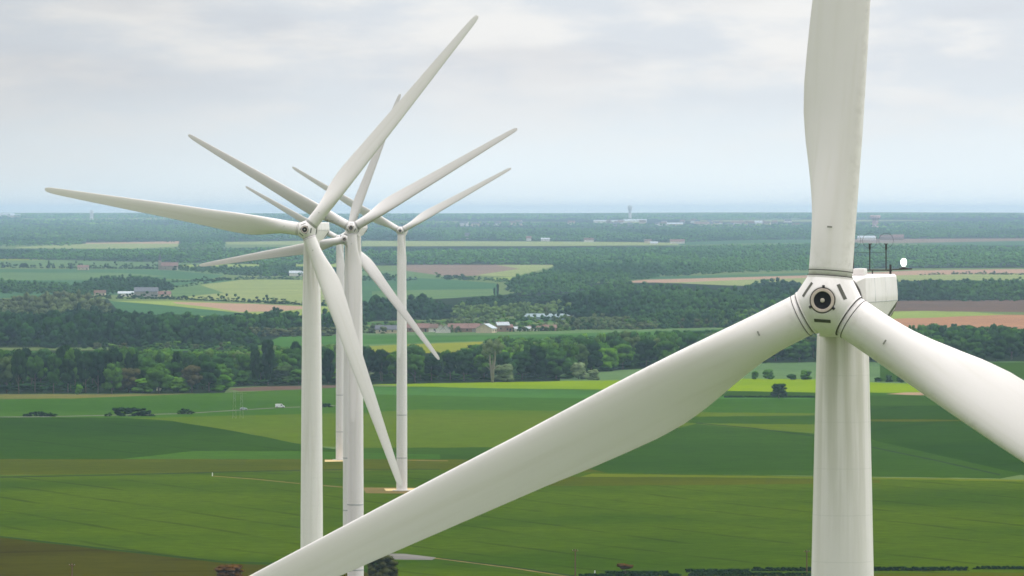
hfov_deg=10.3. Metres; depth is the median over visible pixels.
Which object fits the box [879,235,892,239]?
farm building
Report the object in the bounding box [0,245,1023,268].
woodland floor
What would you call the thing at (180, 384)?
understorey tree
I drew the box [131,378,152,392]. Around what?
understorey tree
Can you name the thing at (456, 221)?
field
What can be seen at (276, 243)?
field
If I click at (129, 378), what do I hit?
broadleaf tree
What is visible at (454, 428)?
field
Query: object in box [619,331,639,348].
broadleaf tree
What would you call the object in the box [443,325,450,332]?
house
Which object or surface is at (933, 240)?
field
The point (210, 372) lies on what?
broadleaf tree
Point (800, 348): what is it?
broadleaf tree
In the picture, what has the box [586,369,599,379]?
shrub
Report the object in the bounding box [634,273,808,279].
field
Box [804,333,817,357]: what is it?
broadleaf tree
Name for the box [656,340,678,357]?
broadleaf tree
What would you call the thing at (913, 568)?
hedge
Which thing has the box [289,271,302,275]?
barn
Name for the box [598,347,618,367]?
broadleaf tree
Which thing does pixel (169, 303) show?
field
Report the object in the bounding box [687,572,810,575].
hedge
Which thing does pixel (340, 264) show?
wind turbine
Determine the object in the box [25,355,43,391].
tall tree
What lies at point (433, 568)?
field
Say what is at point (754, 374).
tree
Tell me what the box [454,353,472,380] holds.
tall tree
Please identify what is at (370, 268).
wind turbine
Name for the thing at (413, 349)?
broadleaf tree
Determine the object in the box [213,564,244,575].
shrub
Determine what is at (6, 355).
tall tree
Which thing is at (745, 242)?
field
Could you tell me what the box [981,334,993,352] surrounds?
broadleaf tree
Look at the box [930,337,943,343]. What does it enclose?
broadleaf tree
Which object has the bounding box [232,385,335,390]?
field
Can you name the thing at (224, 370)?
broadleaf tree
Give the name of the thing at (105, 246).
field
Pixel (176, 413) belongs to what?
road
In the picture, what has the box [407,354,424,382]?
tall tree
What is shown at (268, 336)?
woodland floor
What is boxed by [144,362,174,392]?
broadleaf tree
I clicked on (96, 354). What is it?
tall tree
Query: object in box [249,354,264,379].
broadleaf tree
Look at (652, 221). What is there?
woodland floor
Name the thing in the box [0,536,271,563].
ditch
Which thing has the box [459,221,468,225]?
house
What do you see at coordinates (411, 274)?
field
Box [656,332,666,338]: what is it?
tall tree
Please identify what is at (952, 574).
field
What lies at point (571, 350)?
tall tree
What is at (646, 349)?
broadleaf tree
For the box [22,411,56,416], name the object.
hedge
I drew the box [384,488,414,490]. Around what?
gravel pad
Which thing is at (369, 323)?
field
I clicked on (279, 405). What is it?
van
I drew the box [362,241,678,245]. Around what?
field
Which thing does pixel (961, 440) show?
field
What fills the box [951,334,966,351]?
broadleaf tree
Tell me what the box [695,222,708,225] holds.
house
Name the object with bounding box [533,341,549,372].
broadleaf tree
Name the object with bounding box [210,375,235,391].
understorey tree
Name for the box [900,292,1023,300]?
woodland floor
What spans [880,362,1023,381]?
field
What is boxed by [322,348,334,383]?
upright tree
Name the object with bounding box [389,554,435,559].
track
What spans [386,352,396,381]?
tall tree
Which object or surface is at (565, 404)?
field
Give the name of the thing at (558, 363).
broadleaf tree
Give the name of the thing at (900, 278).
field
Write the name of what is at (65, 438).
field
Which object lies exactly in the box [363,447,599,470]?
field
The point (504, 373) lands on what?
willow
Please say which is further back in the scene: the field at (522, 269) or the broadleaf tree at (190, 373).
the field at (522, 269)
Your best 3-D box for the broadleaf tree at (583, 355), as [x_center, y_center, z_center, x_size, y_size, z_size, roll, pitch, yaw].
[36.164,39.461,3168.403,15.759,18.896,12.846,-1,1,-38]
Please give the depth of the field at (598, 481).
1861.62 m
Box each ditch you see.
[0,469,409,477]
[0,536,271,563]
[441,558,574,575]
[696,423,999,474]
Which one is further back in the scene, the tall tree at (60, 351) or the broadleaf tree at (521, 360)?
the broadleaf tree at (521, 360)
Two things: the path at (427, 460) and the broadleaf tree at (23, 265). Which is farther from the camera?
the broadleaf tree at (23, 265)
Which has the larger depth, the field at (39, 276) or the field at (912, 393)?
the field at (39, 276)
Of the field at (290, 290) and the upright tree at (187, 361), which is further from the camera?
the field at (290, 290)
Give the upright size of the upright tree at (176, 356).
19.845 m
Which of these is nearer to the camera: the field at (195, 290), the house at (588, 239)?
the field at (195, 290)
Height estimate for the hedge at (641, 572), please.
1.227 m
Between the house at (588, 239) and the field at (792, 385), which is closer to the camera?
the field at (792, 385)
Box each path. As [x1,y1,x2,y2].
[215,476,342,487]
[407,460,447,460]
[434,558,564,575]
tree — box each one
[0,349,5,384]
[0,353,13,390]
[0,355,12,392]
[11,349,26,393]
[14,345,30,383]
[19,263,27,267]
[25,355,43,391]
[27,352,39,384]
[34,355,46,385]
[46,354,61,393]
[46,355,63,383]
[56,344,70,376]
[61,358,76,392]
[64,348,77,390]
[73,346,80,383]
[75,384,82,393]
[77,353,88,391]
[77,353,92,392]
[87,350,93,382]
[89,356,106,393]
[91,350,106,389]
[101,362,123,393]
[104,346,122,389]
[117,345,134,367]
[118,368,140,391]
[124,351,138,390]
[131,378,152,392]
[135,356,157,378]
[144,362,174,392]
[162,361,182,377]
[169,377,190,391]
[171,351,180,362]
[180,364,202,391]
[181,356,194,385]
[193,352,210,388]
[199,360,220,391]
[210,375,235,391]
[212,357,238,379]
[216,363,233,378]
[232,352,249,360]
[233,353,251,373]
[235,370,250,384]
[249,349,260,384]
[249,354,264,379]
[261,339,274,384]
[272,353,289,374]
[272,364,294,382]
[282,347,301,369]
[287,369,301,384]
[290,341,300,350]
[321,356,335,374]
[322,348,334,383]
[363,349,378,372]
[374,349,389,380]
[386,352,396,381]
[407,343,424,376]
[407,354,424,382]
[423,356,440,380]
[428,351,442,377]
[439,349,450,378]
[442,350,457,379]
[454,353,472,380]
[463,349,477,361]
[473,354,493,379]
[476,349,496,377]
[481,338,504,381]
[493,352,517,375]
[502,349,513,358]
[511,350,533,379]
[526,344,548,379]
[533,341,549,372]
[545,350,571,378]
[562,341,579,371]
[570,343,589,368]
[586,343,602,369]
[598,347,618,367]
[605,333,623,347]
[611,340,634,361]
[613,343,634,368]
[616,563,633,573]
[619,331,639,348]
[634,339,658,366]
[653,337,667,358]
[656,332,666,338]
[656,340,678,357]
[678,333,698,350]
[692,333,708,339]
[751,371,758,378]
[762,369,774,378]
[770,383,787,397]
[773,349,784,360]
[785,339,812,361]
[786,374,796,379]
[800,370,811,379]
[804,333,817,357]
[874,377,883,381]
[885,374,892,381]
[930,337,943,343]
[931,331,949,339]
[943,341,962,351]
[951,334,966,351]
[965,342,985,358]
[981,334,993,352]
[984,339,1007,360]
[1001,332,1022,356]
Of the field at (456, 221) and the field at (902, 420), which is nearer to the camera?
the field at (902, 420)
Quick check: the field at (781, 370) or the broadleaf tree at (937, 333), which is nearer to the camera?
the field at (781, 370)
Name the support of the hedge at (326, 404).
on the field at (166, 406)
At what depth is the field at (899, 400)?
2762.19 m
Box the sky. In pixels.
[0,0,1023,213]
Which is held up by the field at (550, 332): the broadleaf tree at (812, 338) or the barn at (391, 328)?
the barn at (391, 328)
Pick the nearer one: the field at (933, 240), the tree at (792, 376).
the tree at (792, 376)
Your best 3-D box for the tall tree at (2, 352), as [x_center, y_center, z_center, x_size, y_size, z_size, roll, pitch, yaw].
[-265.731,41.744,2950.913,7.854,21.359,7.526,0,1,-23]
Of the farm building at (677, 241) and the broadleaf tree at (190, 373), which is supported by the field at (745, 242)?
the farm building at (677, 241)
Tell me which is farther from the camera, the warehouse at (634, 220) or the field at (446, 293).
the warehouse at (634, 220)
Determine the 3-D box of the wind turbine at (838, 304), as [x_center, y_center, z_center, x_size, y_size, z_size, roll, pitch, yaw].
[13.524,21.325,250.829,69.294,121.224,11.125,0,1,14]
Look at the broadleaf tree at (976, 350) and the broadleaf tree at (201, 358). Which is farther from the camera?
the broadleaf tree at (976, 350)
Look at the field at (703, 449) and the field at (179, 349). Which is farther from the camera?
the field at (179, 349)
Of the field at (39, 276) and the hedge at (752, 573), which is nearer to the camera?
the hedge at (752, 573)
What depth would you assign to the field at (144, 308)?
5197.45 m
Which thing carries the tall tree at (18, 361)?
on the ground
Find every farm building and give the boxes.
[670,239,684,243]
[857,236,875,239]
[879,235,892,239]
[893,234,903,239]
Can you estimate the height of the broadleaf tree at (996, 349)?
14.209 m
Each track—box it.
[364,487,408,492]
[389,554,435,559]
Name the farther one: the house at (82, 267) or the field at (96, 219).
the field at (96, 219)
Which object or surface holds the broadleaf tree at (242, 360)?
on the woodland floor at (199, 390)
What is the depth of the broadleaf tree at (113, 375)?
2857.57 m
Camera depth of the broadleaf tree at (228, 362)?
2964.62 m
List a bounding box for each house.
[77,265,88,269]
[94,290,105,295]
[158,291,170,297]
[407,323,429,331]
[425,323,438,331]
[435,325,445,332]
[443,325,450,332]
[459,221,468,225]
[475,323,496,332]
[495,321,509,331]
[505,324,512,331]
[584,238,593,241]
[667,223,682,225]
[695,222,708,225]
[731,221,740,224]
[784,219,791,222]
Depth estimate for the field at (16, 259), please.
9707.71 m
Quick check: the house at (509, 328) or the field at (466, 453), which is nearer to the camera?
the field at (466, 453)
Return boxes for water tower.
[628,205,631,217]
[870,215,880,226]
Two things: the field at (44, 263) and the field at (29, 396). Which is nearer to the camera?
the field at (29, 396)
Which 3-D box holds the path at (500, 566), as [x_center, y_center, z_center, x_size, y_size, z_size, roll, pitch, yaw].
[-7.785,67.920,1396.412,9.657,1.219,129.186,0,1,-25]
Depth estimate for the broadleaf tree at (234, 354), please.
3062.11 m
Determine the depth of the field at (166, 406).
2720.47 m
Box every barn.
[134,287,158,297]
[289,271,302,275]
[375,325,396,332]
[447,323,479,331]
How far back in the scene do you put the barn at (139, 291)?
5890.73 m
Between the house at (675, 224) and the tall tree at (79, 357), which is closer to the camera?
the tall tree at (79, 357)
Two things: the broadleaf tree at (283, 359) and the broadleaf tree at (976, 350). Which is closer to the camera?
the broadleaf tree at (283, 359)
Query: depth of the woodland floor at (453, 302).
6114.65 m
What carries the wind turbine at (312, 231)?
on the ground
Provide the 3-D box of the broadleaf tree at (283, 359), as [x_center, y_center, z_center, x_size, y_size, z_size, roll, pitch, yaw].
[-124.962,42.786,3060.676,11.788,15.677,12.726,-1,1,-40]
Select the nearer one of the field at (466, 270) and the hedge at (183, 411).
the hedge at (183, 411)
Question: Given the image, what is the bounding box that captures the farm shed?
[117,291,133,295]
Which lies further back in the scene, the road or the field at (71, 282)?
the field at (71, 282)
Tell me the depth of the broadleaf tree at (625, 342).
3331.08 m
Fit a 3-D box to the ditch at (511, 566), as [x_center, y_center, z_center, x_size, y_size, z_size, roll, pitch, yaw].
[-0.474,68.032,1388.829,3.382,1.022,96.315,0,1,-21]
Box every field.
[0,259,35,259]
[0,260,344,274]
[0,269,222,279]
[0,272,160,279]
[0,280,234,294]
[0,293,62,297]
[0,386,898,417]
[0,394,176,398]
[0,417,335,458]
[0,459,605,474]
[0,470,1023,575]
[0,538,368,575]
[16,244,177,248]
[17,218,170,219]
[86,241,178,243]
[107,345,326,350]
[110,301,301,315]
[119,301,329,314]
[126,451,439,458]
[134,409,814,447]
[162,282,222,296]
[173,302,301,311]
[176,280,325,303]
[183,263,344,266]
[226,241,303,244]
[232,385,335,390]
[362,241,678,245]
[362,271,443,278]
[362,276,498,302]
[363,319,561,324]
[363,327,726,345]
[363,398,814,412]
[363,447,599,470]
[364,560,558,575]
[370,342,481,352]
[372,289,493,298]
[373,387,810,398]
[374,379,918,392]
[395,221,535,222]
[406,265,517,275]
[480,265,552,276]
[548,477,879,485]
[560,361,1023,383]
[581,474,1023,480]
[600,424,1022,478]
[626,217,800,219]
[632,269,1023,282]
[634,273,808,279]
[658,572,1023,575]
[673,274,1023,285]
[679,239,810,244]
[685,220,951,221]
[686,415,814,423]
[721,391,815,396]
[855,238,1023,242]
[870,395,938,405]
[870,406,1023,474]
[870,419,960,421]
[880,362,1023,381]
[891,311,1003,318]
[893,392,923,394]
[894,300,1023,311]
[894,315,1023,328]
[903,241,1023,244]
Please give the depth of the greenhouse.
4728.80 m
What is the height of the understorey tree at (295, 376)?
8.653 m
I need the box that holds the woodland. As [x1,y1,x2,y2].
[0,213,1023,390]
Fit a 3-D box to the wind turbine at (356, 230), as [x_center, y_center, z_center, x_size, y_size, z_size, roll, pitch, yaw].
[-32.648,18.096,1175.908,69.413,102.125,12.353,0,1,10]
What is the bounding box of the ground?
[0,212,1023,479]
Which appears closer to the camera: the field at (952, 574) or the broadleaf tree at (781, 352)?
the field at (952, 574)
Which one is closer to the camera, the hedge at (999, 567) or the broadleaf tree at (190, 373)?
the hedge at (999, 567)
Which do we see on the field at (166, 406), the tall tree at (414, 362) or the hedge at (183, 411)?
the hedge at (183, 411)
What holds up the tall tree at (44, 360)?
on the woodland floor at (199, 390)
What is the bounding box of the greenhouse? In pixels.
[525,314,569,319]
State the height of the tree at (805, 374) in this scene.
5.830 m
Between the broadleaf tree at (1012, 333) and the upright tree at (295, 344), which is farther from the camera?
the broadleaf tree at (1012, 333)
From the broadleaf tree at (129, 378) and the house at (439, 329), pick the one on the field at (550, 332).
the house at (439, 329)
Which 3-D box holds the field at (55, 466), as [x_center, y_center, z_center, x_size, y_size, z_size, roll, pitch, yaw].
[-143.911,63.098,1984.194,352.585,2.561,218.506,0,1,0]
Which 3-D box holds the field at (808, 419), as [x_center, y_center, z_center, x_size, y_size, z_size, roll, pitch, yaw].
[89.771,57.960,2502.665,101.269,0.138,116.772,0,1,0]
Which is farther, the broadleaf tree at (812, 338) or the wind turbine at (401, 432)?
the broadleaf tree at (812, 338)
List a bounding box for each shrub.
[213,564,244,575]
[367,555,398,575]
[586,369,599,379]
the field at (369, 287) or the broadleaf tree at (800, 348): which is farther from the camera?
the field at (369, 287)
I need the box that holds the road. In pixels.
[43,405,335,416]
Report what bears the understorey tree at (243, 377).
on the woodland floor at (199, 390)
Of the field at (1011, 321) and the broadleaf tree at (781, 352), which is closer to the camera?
the broadleaf tree at (781, 352)
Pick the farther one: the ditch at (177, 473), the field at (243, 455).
the field at (243, 455)
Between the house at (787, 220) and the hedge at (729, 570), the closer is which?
the hedge at (729, 570)
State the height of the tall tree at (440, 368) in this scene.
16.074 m
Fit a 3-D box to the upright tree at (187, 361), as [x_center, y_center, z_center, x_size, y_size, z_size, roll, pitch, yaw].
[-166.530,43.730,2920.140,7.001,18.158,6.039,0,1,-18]
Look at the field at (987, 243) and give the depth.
12990.59 m
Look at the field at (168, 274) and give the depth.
8015.83 m
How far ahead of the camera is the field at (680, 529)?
1606.38 m
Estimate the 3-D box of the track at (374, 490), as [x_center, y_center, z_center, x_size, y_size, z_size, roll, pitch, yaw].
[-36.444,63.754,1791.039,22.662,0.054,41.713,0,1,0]
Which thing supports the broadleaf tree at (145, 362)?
on the woodland floor at (199, 390)
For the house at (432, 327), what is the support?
on the ground
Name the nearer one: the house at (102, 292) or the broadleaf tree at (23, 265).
the house at (102, 292)
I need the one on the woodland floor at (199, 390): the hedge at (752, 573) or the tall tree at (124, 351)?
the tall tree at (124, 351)
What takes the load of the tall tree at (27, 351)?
on the woodland floor at (199, 390)
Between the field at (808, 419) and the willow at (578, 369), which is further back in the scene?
the willow at (578, 369)
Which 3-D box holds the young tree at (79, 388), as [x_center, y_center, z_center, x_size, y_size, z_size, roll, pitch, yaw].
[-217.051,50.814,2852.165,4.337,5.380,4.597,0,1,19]
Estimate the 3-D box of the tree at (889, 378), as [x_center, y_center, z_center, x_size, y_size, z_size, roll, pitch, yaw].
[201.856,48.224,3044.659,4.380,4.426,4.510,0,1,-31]
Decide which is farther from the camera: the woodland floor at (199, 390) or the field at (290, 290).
the field at (290, 290)
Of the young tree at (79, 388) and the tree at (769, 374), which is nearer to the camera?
the young tree at (79, 388)
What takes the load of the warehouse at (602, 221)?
on the woodland floor at (652, 221)
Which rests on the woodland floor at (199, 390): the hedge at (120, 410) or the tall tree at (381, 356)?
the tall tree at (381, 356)
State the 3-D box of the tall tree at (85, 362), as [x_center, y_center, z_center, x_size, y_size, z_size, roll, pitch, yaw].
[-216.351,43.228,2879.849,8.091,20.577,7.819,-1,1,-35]
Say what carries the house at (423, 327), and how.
on the ground
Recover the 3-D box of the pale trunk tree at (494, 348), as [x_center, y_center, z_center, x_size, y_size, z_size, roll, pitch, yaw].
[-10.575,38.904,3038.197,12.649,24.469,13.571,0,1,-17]
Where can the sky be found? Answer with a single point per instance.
(650, 106)
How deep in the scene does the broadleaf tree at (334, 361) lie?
3071.47 m
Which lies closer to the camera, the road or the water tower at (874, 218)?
the road
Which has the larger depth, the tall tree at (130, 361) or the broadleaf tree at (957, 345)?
the broadleaf tree at (957, 345)
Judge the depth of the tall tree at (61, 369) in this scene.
2913.07 m
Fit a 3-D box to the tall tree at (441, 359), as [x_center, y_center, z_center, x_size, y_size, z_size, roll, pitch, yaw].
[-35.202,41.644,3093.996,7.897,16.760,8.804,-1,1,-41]
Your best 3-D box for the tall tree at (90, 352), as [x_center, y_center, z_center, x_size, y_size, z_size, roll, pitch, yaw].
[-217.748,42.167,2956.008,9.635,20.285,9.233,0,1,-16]
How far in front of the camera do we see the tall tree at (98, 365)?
2857.49 m
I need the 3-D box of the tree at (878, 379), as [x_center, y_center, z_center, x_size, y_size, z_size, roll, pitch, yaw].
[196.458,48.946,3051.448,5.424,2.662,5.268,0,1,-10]
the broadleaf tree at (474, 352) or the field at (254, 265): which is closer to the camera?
the broadleaf tree at (474, 352)
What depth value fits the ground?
8137.06 m
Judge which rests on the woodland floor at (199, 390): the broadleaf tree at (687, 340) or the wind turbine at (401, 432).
the broadleaf tree at (687, 340)
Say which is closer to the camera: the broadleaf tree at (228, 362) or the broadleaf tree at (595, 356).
the broadleaf tree at (228, 362)
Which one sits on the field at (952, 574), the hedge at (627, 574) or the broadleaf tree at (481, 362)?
the hedge at (627, 574)
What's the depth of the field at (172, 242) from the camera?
12963.77 m
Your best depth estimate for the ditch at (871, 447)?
2150.88 m
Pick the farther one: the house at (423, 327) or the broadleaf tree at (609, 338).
the house at (423, 327)
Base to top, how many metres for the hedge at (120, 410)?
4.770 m
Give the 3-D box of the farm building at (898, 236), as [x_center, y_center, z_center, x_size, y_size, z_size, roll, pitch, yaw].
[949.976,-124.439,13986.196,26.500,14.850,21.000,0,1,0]
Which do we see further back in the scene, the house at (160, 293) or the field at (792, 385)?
the house at (160, 293)
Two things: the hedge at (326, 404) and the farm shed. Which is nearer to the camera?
the hedge at (326, 404)
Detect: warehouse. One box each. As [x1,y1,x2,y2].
[593,220,630,222]
[624,219,646,221]
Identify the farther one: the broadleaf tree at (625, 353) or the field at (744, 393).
the broadleaf tree at (625, 353)
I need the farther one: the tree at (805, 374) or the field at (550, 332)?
the field at (550, 332)
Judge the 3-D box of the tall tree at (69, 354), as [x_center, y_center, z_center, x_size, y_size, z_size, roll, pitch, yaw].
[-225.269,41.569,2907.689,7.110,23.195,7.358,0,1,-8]
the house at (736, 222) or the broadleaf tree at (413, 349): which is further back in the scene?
the house at (736, 222)
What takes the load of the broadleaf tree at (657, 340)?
on the woodland floor at (199, 390)
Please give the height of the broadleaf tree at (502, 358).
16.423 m
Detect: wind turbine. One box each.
[45,15,478,547]
[188,128,517,575]
[199,94,439,525]
[245,186,344,459]
[250,0,1023,575]
[292,167,510,490]
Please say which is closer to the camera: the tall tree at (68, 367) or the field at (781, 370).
the tall tree at (68, 367)
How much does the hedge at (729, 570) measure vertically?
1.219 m
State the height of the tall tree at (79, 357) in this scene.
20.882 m
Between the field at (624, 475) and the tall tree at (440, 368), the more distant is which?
the tall tree at (440, 368)
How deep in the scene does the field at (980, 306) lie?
5356.09 m
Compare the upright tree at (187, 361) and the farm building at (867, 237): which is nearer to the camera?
the upright tree at (187, 361)
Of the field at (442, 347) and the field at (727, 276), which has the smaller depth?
the field at (442, 347)
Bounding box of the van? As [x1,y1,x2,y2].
[275,404,284,407]
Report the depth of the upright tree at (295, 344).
3089.00 m
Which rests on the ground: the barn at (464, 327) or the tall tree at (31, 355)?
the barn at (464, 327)
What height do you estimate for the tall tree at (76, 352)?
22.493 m
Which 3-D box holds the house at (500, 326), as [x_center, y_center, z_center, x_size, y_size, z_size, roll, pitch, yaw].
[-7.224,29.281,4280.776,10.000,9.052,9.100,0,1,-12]
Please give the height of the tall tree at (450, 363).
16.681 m
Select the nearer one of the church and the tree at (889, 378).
the tree at (889, 378)
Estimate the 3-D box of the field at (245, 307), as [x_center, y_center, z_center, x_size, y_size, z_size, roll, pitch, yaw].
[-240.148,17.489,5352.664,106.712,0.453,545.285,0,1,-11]
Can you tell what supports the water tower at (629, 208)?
on the woodland floor at (652, 221)
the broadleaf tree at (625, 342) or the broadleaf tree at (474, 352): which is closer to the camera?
the broadleaf tree at (474, 352)
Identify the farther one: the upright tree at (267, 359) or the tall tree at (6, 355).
the upright tree at (267, 359)
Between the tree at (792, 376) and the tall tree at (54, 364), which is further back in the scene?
the tree at (792, 376)
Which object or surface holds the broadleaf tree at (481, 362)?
on the woodland floor at (199, 390)
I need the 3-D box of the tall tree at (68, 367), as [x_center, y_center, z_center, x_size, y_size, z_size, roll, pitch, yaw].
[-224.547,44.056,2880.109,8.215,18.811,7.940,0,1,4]
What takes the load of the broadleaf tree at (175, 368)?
on the woodland floor at (199, 390)
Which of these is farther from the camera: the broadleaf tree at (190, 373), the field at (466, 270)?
the field at (466, 270)
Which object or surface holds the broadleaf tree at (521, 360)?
on the woodland floor at (199, 390)
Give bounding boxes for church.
[158,254,177,269]
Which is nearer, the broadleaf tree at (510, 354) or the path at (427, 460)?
the path at (427, 460)
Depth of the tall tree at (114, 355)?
2901.33 m
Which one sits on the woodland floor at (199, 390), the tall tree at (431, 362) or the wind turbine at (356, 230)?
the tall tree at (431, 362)
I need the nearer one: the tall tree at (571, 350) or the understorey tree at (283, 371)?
the understorey tree at (283, 371)
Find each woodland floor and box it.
[0,216,1023,243]
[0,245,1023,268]
[0,299,290,347]
[0,350,815,393]
[362,282,743,328]
[869,353,1023,361]
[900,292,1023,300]
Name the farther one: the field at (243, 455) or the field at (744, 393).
the field at (744, 393)
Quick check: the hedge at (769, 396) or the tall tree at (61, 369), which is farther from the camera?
the tall tree at (61, 369)
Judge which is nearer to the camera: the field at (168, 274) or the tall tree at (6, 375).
the tall tree at (6, 375)
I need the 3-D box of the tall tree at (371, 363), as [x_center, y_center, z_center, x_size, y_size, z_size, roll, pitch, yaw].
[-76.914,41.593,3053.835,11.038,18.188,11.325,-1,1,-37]
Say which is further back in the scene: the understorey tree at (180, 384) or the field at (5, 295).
the field at (5, 295)
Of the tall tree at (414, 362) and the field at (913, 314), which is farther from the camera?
the field at (913, 314)
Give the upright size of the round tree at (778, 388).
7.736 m
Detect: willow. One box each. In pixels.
[494,363,513,381]
[570,362,587,378]
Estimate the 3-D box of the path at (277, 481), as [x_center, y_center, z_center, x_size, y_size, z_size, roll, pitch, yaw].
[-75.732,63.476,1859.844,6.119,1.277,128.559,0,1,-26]
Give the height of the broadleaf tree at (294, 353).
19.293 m
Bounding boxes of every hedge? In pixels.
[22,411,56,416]
[112,407,154,415]
[177,408,195,413]
[322,403,332,406]
[578,572,681,575]
[603,570,669,573]
[685,568,750,572]
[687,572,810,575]
[724,395,814,397]
[751,566,810,570]
[874,566,969,570]
[972,565,1023,568]
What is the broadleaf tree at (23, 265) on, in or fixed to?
on the ground
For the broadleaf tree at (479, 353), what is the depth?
3111.74 m
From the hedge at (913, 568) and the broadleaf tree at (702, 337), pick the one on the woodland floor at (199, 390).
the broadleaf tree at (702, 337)
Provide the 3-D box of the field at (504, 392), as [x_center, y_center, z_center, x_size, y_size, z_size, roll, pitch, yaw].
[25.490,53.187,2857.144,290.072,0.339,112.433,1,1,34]
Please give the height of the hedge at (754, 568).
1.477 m
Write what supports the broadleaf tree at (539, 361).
on the woodland floor at (199, 390)
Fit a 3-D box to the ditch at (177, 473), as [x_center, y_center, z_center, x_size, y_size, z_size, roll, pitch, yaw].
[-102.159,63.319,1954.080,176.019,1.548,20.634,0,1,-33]
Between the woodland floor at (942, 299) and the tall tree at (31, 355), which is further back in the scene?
the woodland floor at (942, 299)
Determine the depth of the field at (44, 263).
9125.32 m
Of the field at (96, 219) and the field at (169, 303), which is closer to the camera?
the field at (169, 303)
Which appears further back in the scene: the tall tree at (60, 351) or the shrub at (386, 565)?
the tall tree at (60, 351)
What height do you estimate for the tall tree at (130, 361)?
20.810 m
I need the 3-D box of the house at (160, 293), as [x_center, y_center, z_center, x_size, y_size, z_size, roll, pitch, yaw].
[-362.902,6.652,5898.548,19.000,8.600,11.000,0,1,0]
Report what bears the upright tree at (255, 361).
on the woodland floor at (199, 390)

